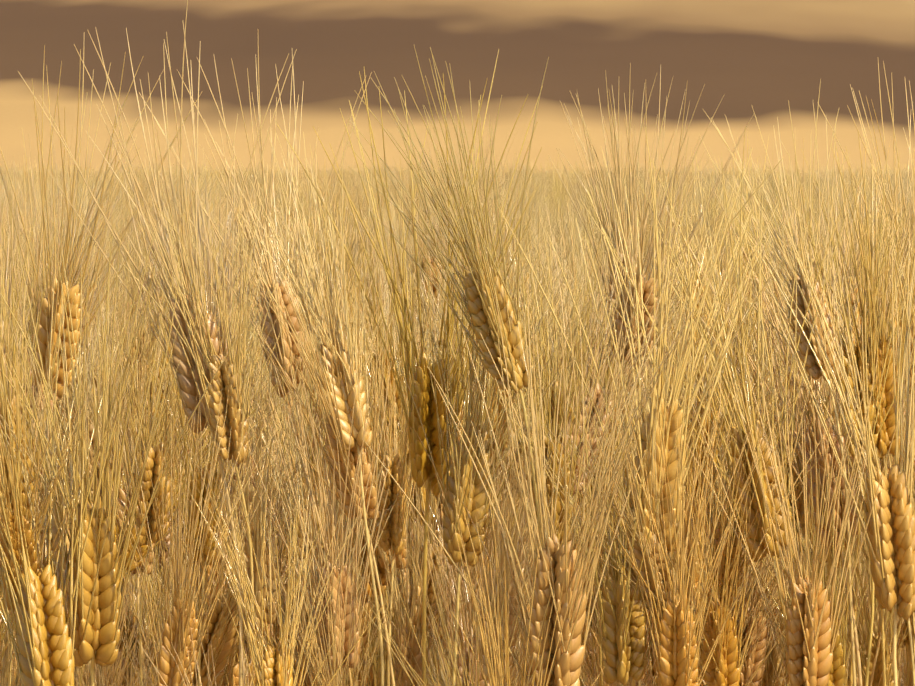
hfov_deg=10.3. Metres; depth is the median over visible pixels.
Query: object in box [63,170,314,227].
wheat patch
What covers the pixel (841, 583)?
wheat plant
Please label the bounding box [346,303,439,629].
wheat plant
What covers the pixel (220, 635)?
wheat plant
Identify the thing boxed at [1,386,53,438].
wheat plant
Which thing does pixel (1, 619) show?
wheat plant
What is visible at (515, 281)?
wheat plant
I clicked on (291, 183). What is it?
wheat patch
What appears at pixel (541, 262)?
wheat plant
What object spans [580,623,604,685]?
wheat plant
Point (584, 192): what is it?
wheat patch
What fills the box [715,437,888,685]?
wheat plant
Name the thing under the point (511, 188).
wheat patch
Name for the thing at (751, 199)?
wheat patch
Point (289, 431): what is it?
wheat plant
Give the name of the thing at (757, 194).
wheat patch
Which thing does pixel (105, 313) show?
wheat plant
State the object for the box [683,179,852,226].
wheat patch
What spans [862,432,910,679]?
wheat plant
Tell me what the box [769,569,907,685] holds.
wheat plant
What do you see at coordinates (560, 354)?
wheat plant
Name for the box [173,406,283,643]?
wheat plant
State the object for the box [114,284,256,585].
wheat plant
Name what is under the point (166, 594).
wheat plant
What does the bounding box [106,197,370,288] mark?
wheat patch
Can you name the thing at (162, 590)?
wheat plant
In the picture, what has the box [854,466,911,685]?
wheat plant
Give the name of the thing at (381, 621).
wheat plant
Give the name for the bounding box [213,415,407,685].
wheat plant
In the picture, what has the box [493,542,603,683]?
wheat plant
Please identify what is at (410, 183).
wheat patch
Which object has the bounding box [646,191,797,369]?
wheat plant
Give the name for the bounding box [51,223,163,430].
wheat plant
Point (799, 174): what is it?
wheat patch
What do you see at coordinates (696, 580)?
wheat
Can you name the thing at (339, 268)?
wheat plant
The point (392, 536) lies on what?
wheat
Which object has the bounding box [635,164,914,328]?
wheat patch
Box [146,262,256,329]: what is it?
wheat plant
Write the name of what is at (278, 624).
wheat plant
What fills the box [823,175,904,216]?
wheat patch
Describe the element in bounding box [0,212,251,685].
wheat
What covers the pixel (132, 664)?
wheat plant
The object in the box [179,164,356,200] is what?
wheat patch
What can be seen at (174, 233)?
wheat patch
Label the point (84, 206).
wheat patch
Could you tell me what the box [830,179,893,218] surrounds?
wheat patch
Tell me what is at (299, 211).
wheat patch
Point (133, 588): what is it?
wheat plant
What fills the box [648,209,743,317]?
wheat plant
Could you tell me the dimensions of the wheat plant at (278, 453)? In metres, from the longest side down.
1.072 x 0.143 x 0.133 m
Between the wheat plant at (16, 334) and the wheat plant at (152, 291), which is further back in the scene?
the wheat plant at (152, 291)
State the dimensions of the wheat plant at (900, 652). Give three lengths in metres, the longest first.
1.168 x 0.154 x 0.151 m
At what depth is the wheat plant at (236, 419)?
3.93 m
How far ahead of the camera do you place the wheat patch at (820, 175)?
26.54 m
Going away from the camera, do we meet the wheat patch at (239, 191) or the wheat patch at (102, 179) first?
the wheat patch at (239, 191)
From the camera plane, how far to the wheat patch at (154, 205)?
15.22 m
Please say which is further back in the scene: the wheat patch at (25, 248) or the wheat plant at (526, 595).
the wheat patch at (25, 248)
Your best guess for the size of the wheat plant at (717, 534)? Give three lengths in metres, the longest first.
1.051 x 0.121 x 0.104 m
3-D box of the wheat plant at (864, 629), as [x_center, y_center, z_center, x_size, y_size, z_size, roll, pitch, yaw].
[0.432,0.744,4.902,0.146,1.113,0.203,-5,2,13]
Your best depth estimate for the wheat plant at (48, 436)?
4.96 m
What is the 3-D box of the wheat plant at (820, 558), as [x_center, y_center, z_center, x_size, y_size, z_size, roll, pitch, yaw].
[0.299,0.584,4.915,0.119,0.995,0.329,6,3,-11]
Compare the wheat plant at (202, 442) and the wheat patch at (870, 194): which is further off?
the wheat patch at (870, 194)
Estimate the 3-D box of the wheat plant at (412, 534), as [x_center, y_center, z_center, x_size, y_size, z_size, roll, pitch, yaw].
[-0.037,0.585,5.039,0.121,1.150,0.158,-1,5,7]
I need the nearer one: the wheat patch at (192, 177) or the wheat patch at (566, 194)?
the wheat patch at (566, 194)
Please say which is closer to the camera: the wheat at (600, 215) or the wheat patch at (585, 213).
the wheat at (600, 215)
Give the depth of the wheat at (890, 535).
3.90 m
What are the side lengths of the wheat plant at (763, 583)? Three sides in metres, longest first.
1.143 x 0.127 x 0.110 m
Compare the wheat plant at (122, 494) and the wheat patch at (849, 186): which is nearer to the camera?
the wheat plant at (122, 494)
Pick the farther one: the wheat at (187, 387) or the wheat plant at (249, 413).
the wheat plant at (249, 413)
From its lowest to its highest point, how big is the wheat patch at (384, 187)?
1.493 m
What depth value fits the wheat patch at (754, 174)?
32.97 m
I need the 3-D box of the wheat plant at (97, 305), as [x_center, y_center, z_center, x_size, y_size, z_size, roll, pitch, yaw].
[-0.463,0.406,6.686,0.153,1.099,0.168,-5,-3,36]
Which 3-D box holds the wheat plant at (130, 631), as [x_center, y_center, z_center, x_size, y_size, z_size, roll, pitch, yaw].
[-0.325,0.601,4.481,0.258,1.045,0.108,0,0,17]
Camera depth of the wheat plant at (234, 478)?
4.79 m
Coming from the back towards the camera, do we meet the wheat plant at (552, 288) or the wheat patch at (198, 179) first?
the wheat patch at (198, 179)
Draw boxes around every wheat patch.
[0,150,192,258]
[0,155,280,251]
[0,162,67,202]
[0,162,154,216]
[0,165,455,366]
[0,167,141,657]
[0,169,80,232]
[0,172,109,196]
[0,179,143,221]
[0,180,408,408]
[2,165,118,188]
[2,222,51,268]
[3,177,114,273]
[4,161,170,218]
[4,190,438,323]
[5,164,72,204]
[5,177,208,245]
[5,185,277,274]
[6,164,217,242]
[6,199,175,274]
[7,197,341,324]
[9,161,123,197]
[10,206,115,284]
[15,181,179,204]
[21,169,139,232]
[22,183,396,299]
[24,169,302,233]
[34,171,148,197]
[45,157,329,229]
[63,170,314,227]
[68,182,304,214]
[86,158,446,257]
[88,164,178,192]
[89,167,209,203]
[95,167,262,196]
[102,169,268,202]
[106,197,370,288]
[114,185,472,287]
[121,180,453,260]
[128,163,230,200]
[134,178,335,223]
[135,165,338,215]
[150,158,382,205]
[157,167,290,192]
[160,167,363,217]
[168,161,300,190]
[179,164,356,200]
[189,181,477,255]
[197,166,273,182]
[198,167,329,207]
[198,168,320,187]
[201,179,432,237]
[207,187,468,245]
[209,172,377,203]
[212,160,451,234]
[214,149,886,685]
[240,162,328,187]
[244,166,349,184]
[251,188,686,328]
[256,158,495,232]
[275,165,479,207]
[276,157,745,286]
[279,180,475,224]
[288,167,366,183]
[288,177,471,212]
[289,165,418,192]
[290,162,775,302]
[294,154,538,217]
[299,165,490,207]
[301,169,413,188]
[305,179,490,213]
[307,163,471,218]
[313,154,760,272]
[313,170,432,191]
[341,155,714,274]
[341,194,761,332]
[345,168,474,205]
[349,191,738,288]
[353,163,499,206]
[357,186,671,241]
[369,191,660,269]
[376,161,539,200]
[383,167,558,191]
[394,171,665,248]
[416,161,639,213]
[426,187,643,251]
[436,160,646,216]
[437,158,655,244]
[449,163,661,227]
[461,166,633,220]
[478,192,663,256]
[481,169,643,203]
[484,167,683,233]
[492,164,648,201]
[493,181,605,205]
[501,173,669,203]
[506,169,639,202]
[508,167,611,190]
[519,169,643,190]
[530,161,601,189]
[547,167,623,194]
[576,169,868,254]
[586,165,914,243]
[589,156,848,223]
[593,164,717,183]
[599,162,914,274]
[606,167,787,205]
[608,165,736,188]
[614,145,914,301]
[623,164,894,236]
[624,177,911,271]
[626,167,914,235]
[629,171,906,386]
[634,171,794,198]
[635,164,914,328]
[639,167,799,214]
[641,162,826,208]
[644,166,781,199]
[648,175,814,219]
[649,175,817,217]
[651,178,822,216]
[653,185,914,298]
[661,168,914,353]
[669,162,778,184]
[678,182,900,247]
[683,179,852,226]
[686,162,806,185]
[686,187,898,244]
[694,179,913,278]
[751,167,837,191]
[753,160,891,190]
[753,167,860,193]
[755,165,887,189]
[757,168,902,204]
[765,162,883,194]
[769,177,909,211]
[771,165,894,193]
[777,168,913,201]
[785,169,911,207]
[786,168,914,201]
[819,165,906,209]
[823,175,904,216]
[828,162,909,194]
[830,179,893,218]
[839,170,913,217]
[875,182,914,226]
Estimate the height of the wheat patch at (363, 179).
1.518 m
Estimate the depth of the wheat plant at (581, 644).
4.67 m
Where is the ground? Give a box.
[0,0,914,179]
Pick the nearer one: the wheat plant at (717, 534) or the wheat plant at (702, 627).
the wheat plant at (717, 534)
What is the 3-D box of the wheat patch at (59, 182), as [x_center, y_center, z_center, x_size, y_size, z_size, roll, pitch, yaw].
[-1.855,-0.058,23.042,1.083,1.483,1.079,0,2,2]
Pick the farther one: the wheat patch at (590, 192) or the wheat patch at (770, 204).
the wheat patch at (590, 192)
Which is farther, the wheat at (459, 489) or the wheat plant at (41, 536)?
the wheat plant at (41, 536)
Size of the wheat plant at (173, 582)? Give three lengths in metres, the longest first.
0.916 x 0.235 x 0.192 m
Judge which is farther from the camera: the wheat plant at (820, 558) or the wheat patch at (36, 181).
the wheat patch at (36, 181)
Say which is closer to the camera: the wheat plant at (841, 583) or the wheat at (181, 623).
the wheat at (181, 623)
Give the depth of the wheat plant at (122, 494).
4.38 m
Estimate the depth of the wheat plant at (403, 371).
5.07 m
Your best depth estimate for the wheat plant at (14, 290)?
5.40 m
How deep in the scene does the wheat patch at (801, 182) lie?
26.13 m
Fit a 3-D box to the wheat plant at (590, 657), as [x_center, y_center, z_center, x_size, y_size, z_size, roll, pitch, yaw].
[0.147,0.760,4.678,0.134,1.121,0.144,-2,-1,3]
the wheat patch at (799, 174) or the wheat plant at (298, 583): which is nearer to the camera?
the wheat plant at (298, 583)
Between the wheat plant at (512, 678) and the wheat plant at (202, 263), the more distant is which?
the wheat plant at (202, 263)
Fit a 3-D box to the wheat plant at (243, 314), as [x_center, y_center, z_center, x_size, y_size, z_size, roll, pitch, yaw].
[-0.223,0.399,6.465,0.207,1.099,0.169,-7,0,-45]
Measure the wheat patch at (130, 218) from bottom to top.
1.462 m
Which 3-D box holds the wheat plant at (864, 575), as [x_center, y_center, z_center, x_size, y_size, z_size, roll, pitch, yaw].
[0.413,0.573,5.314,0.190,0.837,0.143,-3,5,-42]
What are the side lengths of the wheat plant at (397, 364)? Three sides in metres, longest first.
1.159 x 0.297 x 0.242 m
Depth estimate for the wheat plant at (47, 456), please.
4.51 m
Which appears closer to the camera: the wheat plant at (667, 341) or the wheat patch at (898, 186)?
the wheat plant at (667, 341)
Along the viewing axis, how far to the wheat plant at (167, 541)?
5.21 m
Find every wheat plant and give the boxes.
[0,175,137,684]
[0,179,56,402]
[0,190,34,349]
[0,209,155,595]
[0,219,118,409]
[0,234,41,383]
[0,278,136,669]
[0,293,23,407]
[0,329,141,610]
[0,429,92,664]
[0,439,62,609]
[0,448,158,676]
[0,496,60,682]
[0,602,67,685]
[0,611,19,685]
[0,621,19,682]
[0,624,16,685]
[0,625,21,685]
[0,629,17,679]
[0,654,20,685]
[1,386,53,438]
[2,129,142,678]
[2,208,121,412]
[6,217,219,497]
[6,324,76,620]
[7,275,134,515]
[9,398,154,685]
[10,158,94,442]
[10,206,80,353]
[10,328,100,559]
[11,296,164,651]
[16,327,143,504]
[26,380,81,469]
[26,426,121,685]
[31,207,176,422]
[32,319,177,684]
[37,345,140,566]
[40,243,133,358]
[47,236,139,343]
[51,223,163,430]
[52,476,176,685]
[64,555,182,685]
[74,274,147,630]
[74,595,161,685]
[74,626,226,685]
[75,532,192,685]
[75,546,168,685]
[75,622,154,685]
[76,601,160,685]
[77,325,260,683]
[78,287,300,685]
[88,636,158,685]
[89,273,149,381]
[90,300,179,634]
[92,183,231,426]
[100,189,277,450]
[101,384,210,562]
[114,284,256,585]
[119,179,228,321]
[121,159,253,323]
[121,175,298,680]
[123,572,141,610]
[124,534,195,685]
[127,311,242,587]
[127,621,309,685]
[130,545,198,627]
[130,549,163,638]
[132,135,229,284]
[133,172,281,593]
[134,162,267,588]
[134,416,208,601]
[134,642,255,685]
[139,561,206,685]
[141,350,291,609]
[141,514,192,627]
[141,520,199,622]
[142,251,221,584]
[145,474,290,685]
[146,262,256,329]
[151,567,198,625]
[154,296,304,609]
[154,527,196,600]
[156,414,274,620]
[156,454,289,685]
[160,223,260,309]
[166,214,280,601]
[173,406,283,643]
[175,339,372,678]
[176,439,329,685]
[185,215,319,459]
[190,178,288,347]
[200,354,382,685]
[201,240,264,383]
[204,442,305,644]
[205,291,281,444]
[207,345,311,583]
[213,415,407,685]
[214,193,409,685]
[220,404,299,685]
[226,218,286,327]
[227,262,325,457]
[229,271,299,381]
[234,527,367,685]
[235,544,345,649]
[237,327,345,568]
[238,217,394,685]
[242,344,314,507]
[242,386,306,527]
[243,363,305,586]
[244,563,310,678]
[248,444,343,653]
[249,170,337,286]
[249,437,346,676]
[250,410,402,685]
[252,395,343,609]
[254,402,521,676]
[255,320,365,460]
[256,217,412,651]
[259,173,360,320]
[260,168,437,588]
[261,424,359,562]
[265,606,415,685]
[267,549,407,685]
[273,384,314,508]
[288,211,370,520]
[290,158,392,344]
[298,248,425,422]
[299,172,391,323]
[306,518,442,685]
[308,261,460,685]
[316,233,426,376]
[324,194,437,340]
[325,253,447,559]
[326,213,411,350]
[338,477,443,685]
[341,182,479,374]
[345,518,416,668]
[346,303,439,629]
[346,553,420,675]
[346,569,408,685]
[347,302,447,478]
[348,279,423,352]
[349,258,433,366]
[354,326,457,685]
[357,266,442,370]
[358,568,550,685]
[373,589,437,683]
[379,147,524,590]
[379,153,565,322]
[384,238,550,682]
[384,564,488,685]
[386,356,417,628]
[388,569,480,685]
[393,388,529,685]
[395,399,529,675]
[396,195,568,437]
[396,522,438,615]
[400,651,529,685]
[405,476,536,685]
[407,259,535,558]
[407,496,535,685]
[411,231,572,471]
[415,119,518,287]
[429,236,563,357]
[429,426,538,685]
[435,201,611,685]
[435,255,655,675]
[436,222,576,421]
[436,520,525,672]
[437,277,567,660]
[438,486,540,685]
[441,486,603,685]
[443,405,534,606]
[455,557,591,685]
[459,371,532,578]
[465,289,592,523]
[469,157,554,573]
[473,172,594,583]
[473,267,590,678]
[479,206,586,337]
[493,232,557,330]
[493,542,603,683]
[496,232,590,573]
[498,512,570,685]
[500,408,598,614]
[504,357,632,550]
[507,215,600,380]
[507,233,594,342]
[508,255,611,515]
[510,556,581,685]
[511,600,527,685]
[512,490,628,685]
[514,302,574,587]
[514,548,583,665]
[515,226,629,470]
[517,532,532,635]
[519,555,596,673]
[521,196,648,387]
[522,458,637,685]
[526,271,583,336]
[527,249,590,332]
[528,200,753,674]
[530,264,595,343]
[530,373,678,620]
[537,379,649,679]
[539,212,673,412]
[544,256,599,324]
[549,190,668,308]
[554,251,690,508]
[554,278,636,496]
[560,69,753,685]
[563,208,671,385]
[575,543,608,685]
[577,362,834,685]
[577,462,718,682]
[580,262,691,408]
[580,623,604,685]
[581,384,717,535]
[581,543,711,685]
[582,629,641,685]
[584,534,623,685]
[585,530,705,685]
[587,204,705,345]
[587,470,731,685]
[595,238,700,389]
[607,266,778,562]
[632,298,691,412]
[635,229,834,514]
[636,335,717,427]
[642,532,820,683]
[643,149,753,363]
[644,231,737,396]
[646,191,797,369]
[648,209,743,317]
[652,275,753,405]
[670,256,858,490]
[670,270,861,578]
[675,206,774,397]
[675,263,771,415]
[682,344,849,607]
[689,138,787,329]
[690,546,767,679]
[695,499,862,685]
[701,367,912,662]
[702,457,813,685]
[703,490,812,685]
[704,380,779,605]
[704,430,793,642]
[705,270,831,571]
[705,514,847,682]
[705,531,861,685]
[710,322,833,613]
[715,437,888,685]
[731,286,822,583]
[747,246,882,401]
[749,197,885,604]
[749,289,838,399]
[751,134,914,685]
[751,617,898,685]
[753,248,879,417]
[768,551,904,685]
[769,230,894,595]
[769,300,912,584]
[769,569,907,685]
[770,613,906,685]
[771,227,910,462]
[772,538,826,685]
[774,166,880,337]
[776,333,851,555]
[781,289,914,504]
[787,329,905,685]
[787,551,905,685]
[788,268,914,685]
[792,179,911,334]
[796,510,863,578]
[803,541,873,667]
[804,503,867,637]
[810,469,907,685]
[828,139,914,413]
[833,382,911,685]
[837,521,868,638]
[837,565,905,685]
[838,503,892,651]
[839,585,906,685]
[840,538,875,612]
[841,574,906,675]
[844,548,906,685]
[849,81,914,685]
[849,290,912,678]
[851,523,875,623]
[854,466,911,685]
[860,452,914,685]
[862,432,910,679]
[864,127,914,316]
[873,202,914,394]
[879,399,914,611]
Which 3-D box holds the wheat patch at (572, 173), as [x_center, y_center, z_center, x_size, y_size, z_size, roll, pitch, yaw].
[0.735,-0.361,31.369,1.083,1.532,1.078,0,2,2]
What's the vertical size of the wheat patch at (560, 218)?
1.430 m
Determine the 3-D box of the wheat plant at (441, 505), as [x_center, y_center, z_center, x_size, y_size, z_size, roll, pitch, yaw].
[-0.012,0.504,4.518,0.148,1.201,0.169,4,-5,-34]
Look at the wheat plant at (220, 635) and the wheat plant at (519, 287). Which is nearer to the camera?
the wheat plant at (220, 635)
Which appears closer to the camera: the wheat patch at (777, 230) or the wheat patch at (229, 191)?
the wheat patch at (777, 230)
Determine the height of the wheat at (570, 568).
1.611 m
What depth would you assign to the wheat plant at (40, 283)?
4.42 m
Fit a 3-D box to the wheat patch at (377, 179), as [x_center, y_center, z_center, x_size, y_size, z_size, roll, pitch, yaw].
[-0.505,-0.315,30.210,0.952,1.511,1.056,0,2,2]
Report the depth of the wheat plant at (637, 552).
3.88 m
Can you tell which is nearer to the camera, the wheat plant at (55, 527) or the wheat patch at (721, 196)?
the wheat plant at (55, 527)
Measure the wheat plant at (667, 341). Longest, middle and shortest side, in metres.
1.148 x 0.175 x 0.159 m
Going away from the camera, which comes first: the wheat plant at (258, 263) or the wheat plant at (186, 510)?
the wheat plant at (186, 510)
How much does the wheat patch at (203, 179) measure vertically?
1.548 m
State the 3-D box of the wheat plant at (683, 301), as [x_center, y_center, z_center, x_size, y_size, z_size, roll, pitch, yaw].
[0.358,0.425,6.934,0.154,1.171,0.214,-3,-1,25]
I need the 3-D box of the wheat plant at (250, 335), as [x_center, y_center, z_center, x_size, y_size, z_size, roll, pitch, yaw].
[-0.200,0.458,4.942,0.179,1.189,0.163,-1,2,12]
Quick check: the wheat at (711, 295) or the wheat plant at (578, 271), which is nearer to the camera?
the wheat at (711, 295)
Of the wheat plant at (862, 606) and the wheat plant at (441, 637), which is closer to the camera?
the wheat plant at (441, 637)
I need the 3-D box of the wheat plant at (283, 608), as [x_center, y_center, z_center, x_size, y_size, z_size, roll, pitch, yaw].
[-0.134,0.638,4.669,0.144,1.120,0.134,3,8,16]
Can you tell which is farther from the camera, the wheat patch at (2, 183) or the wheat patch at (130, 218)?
the wheat patch at (2, 183)
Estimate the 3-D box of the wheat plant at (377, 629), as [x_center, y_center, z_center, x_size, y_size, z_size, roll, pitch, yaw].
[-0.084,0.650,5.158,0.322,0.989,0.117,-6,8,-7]
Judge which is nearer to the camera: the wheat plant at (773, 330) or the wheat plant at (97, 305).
the wheat plant at (773, 330)
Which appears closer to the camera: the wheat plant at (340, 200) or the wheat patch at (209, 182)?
the wheat plant at (340, 200)
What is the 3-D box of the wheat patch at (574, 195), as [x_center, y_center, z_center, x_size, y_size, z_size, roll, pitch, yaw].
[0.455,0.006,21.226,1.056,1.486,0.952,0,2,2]
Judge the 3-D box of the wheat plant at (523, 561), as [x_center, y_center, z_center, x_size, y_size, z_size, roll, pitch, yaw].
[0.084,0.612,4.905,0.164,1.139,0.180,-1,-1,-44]
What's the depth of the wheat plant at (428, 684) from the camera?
4.48 m
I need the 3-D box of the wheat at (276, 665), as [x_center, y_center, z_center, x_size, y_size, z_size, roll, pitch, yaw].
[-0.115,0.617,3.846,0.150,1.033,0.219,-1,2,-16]
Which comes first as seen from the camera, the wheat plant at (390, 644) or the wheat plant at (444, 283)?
the wheat plant at (444, 283)
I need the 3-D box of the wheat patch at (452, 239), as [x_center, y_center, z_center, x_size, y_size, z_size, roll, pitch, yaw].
[0.123,0.477,7.979,1.078,1.450,1.083,0,2,2]
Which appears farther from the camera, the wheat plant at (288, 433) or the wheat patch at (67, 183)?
the wheat patch at (67, 183)
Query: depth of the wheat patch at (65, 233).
11.18 m
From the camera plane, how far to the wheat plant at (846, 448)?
4.88 m
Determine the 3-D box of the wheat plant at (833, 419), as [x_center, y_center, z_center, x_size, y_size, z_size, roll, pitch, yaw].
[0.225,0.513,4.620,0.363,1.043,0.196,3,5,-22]
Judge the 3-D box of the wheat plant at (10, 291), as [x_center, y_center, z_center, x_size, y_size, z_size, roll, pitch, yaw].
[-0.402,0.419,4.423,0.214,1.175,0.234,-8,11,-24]
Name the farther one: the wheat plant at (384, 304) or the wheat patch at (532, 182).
the wheat patch at (532, 182)
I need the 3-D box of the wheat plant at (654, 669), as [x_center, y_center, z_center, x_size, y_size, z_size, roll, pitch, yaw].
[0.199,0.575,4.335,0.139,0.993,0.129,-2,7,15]
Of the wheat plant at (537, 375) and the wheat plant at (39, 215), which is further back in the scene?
the wheat plant at (39, 215)
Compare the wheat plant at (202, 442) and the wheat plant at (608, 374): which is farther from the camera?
the wheat plant at (202, 442)
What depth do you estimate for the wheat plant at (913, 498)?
4.11 m
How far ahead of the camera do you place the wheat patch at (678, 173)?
28.50 m
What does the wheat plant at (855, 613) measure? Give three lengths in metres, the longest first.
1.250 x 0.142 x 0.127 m
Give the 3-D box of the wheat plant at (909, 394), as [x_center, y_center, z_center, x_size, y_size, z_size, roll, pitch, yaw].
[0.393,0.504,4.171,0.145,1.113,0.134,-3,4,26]
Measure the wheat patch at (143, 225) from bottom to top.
1.447 m
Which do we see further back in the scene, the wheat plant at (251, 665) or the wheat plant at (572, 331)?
the wheat plant at (572, 331)
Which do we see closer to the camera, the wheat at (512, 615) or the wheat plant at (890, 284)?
the wheat at (512, 615)
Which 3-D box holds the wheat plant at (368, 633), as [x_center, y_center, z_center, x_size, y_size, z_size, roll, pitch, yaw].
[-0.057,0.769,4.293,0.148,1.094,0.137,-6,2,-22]
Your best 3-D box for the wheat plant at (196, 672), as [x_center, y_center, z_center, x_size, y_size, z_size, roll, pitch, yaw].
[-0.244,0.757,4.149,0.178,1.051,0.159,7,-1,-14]
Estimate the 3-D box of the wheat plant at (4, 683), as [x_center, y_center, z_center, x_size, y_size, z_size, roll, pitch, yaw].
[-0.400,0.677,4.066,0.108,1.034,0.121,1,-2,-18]
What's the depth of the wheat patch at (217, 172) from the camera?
36.97 m
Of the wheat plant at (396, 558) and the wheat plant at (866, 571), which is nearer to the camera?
the wheat plant at (396, 558)
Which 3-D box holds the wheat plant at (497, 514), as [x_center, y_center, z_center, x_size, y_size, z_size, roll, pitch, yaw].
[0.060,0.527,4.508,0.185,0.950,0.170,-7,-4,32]
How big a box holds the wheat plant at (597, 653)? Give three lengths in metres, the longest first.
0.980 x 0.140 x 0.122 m
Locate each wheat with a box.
[0,45,202,527]
[0,210,78,518]
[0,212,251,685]
[0,264,152,685]
[18,0,296,685]
[79,281,229,685]
[85,388,286,685]
[134,277,288,685]
[140,46,371,607]
[191,480,400,685]
[230,130,383,685]
[232,275,399,672]
[244,361,392,675]
[276,50,542,685]
[326,266,468,685]
[343,46,548,547]
[363,271,693,685]
[383,214,600,685]
[413,383,603,685]
[449,267,629,545]
[496,129,783,685]
[509,365,701,685]
[548,63,689,685]
[580,127,860,632]
[588,328,777,607]
[623,437,795,685]
[658,180,843,616]
[664,138,914,685]
[685,356,903,685]
[699,79,865,685]
[738,196,914,685]
[749,158,914,685]
[817,62,914,658]
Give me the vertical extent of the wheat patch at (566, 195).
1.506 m
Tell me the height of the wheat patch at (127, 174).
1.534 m
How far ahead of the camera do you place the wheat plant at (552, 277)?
6.92 m
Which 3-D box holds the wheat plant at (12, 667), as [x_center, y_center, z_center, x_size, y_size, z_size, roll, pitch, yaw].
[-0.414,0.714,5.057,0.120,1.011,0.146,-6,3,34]
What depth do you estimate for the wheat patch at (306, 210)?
13.95 m
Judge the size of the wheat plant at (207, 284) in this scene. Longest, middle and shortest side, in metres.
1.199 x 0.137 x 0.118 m
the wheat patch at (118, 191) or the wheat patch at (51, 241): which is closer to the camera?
the wheat patch at (51, 241)
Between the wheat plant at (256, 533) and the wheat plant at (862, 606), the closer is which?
the wheat plant at (256, 533)
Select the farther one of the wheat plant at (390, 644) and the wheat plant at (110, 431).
the wheat plant at (390, 644)
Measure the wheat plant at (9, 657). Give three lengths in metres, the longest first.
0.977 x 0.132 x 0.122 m
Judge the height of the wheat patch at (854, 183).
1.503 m
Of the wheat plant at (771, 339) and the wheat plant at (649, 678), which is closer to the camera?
the wheat plant at (649, 678)
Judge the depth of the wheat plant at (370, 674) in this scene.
4.63 m
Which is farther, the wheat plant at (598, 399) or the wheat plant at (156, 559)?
the wheat plant at (156, 559)
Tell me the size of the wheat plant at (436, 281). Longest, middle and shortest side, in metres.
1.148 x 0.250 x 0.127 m
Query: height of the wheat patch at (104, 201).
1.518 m
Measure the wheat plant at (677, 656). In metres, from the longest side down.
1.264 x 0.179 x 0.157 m
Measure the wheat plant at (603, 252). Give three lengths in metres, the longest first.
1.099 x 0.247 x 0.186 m
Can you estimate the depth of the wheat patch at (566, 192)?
19.33 m
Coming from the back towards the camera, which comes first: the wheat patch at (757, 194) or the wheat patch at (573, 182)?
the wheat patch at (573, 182)
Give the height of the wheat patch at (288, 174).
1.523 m
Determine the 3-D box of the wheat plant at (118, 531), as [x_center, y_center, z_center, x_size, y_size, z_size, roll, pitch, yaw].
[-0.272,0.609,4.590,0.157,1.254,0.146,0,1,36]
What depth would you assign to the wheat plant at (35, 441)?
4.19 m
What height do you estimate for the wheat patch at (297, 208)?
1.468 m
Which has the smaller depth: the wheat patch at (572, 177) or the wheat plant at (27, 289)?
the wheat plant at (27, 289)
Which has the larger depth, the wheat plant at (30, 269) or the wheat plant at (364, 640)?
the wheat plant at (30, 269)
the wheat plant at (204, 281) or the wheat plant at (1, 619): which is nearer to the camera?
the wheat plant at (1, 619)
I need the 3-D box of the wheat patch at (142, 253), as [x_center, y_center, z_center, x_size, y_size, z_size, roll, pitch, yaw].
[-0.488,0.461,8.664,1.084,1.423,1.079,0,2,2]
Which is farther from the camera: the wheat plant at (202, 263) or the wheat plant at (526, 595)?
the wheat plant at (202, 263)
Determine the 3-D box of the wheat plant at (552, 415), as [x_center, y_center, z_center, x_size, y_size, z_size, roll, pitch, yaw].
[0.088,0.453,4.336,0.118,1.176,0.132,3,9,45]
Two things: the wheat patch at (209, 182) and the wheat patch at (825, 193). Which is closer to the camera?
the wheat patch at (825, 193)
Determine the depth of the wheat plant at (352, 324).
4.53 m
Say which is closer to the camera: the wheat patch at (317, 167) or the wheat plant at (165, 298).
the wheat plant at (165, 298)
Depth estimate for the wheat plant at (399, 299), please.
6.62 m
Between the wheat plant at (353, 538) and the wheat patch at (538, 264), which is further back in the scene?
the wheat patch at (538, 264)
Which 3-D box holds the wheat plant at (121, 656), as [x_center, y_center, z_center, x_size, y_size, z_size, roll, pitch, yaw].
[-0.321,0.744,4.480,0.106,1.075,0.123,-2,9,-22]
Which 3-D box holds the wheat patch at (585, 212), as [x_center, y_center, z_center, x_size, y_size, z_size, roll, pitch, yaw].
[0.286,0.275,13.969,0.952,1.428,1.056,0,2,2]

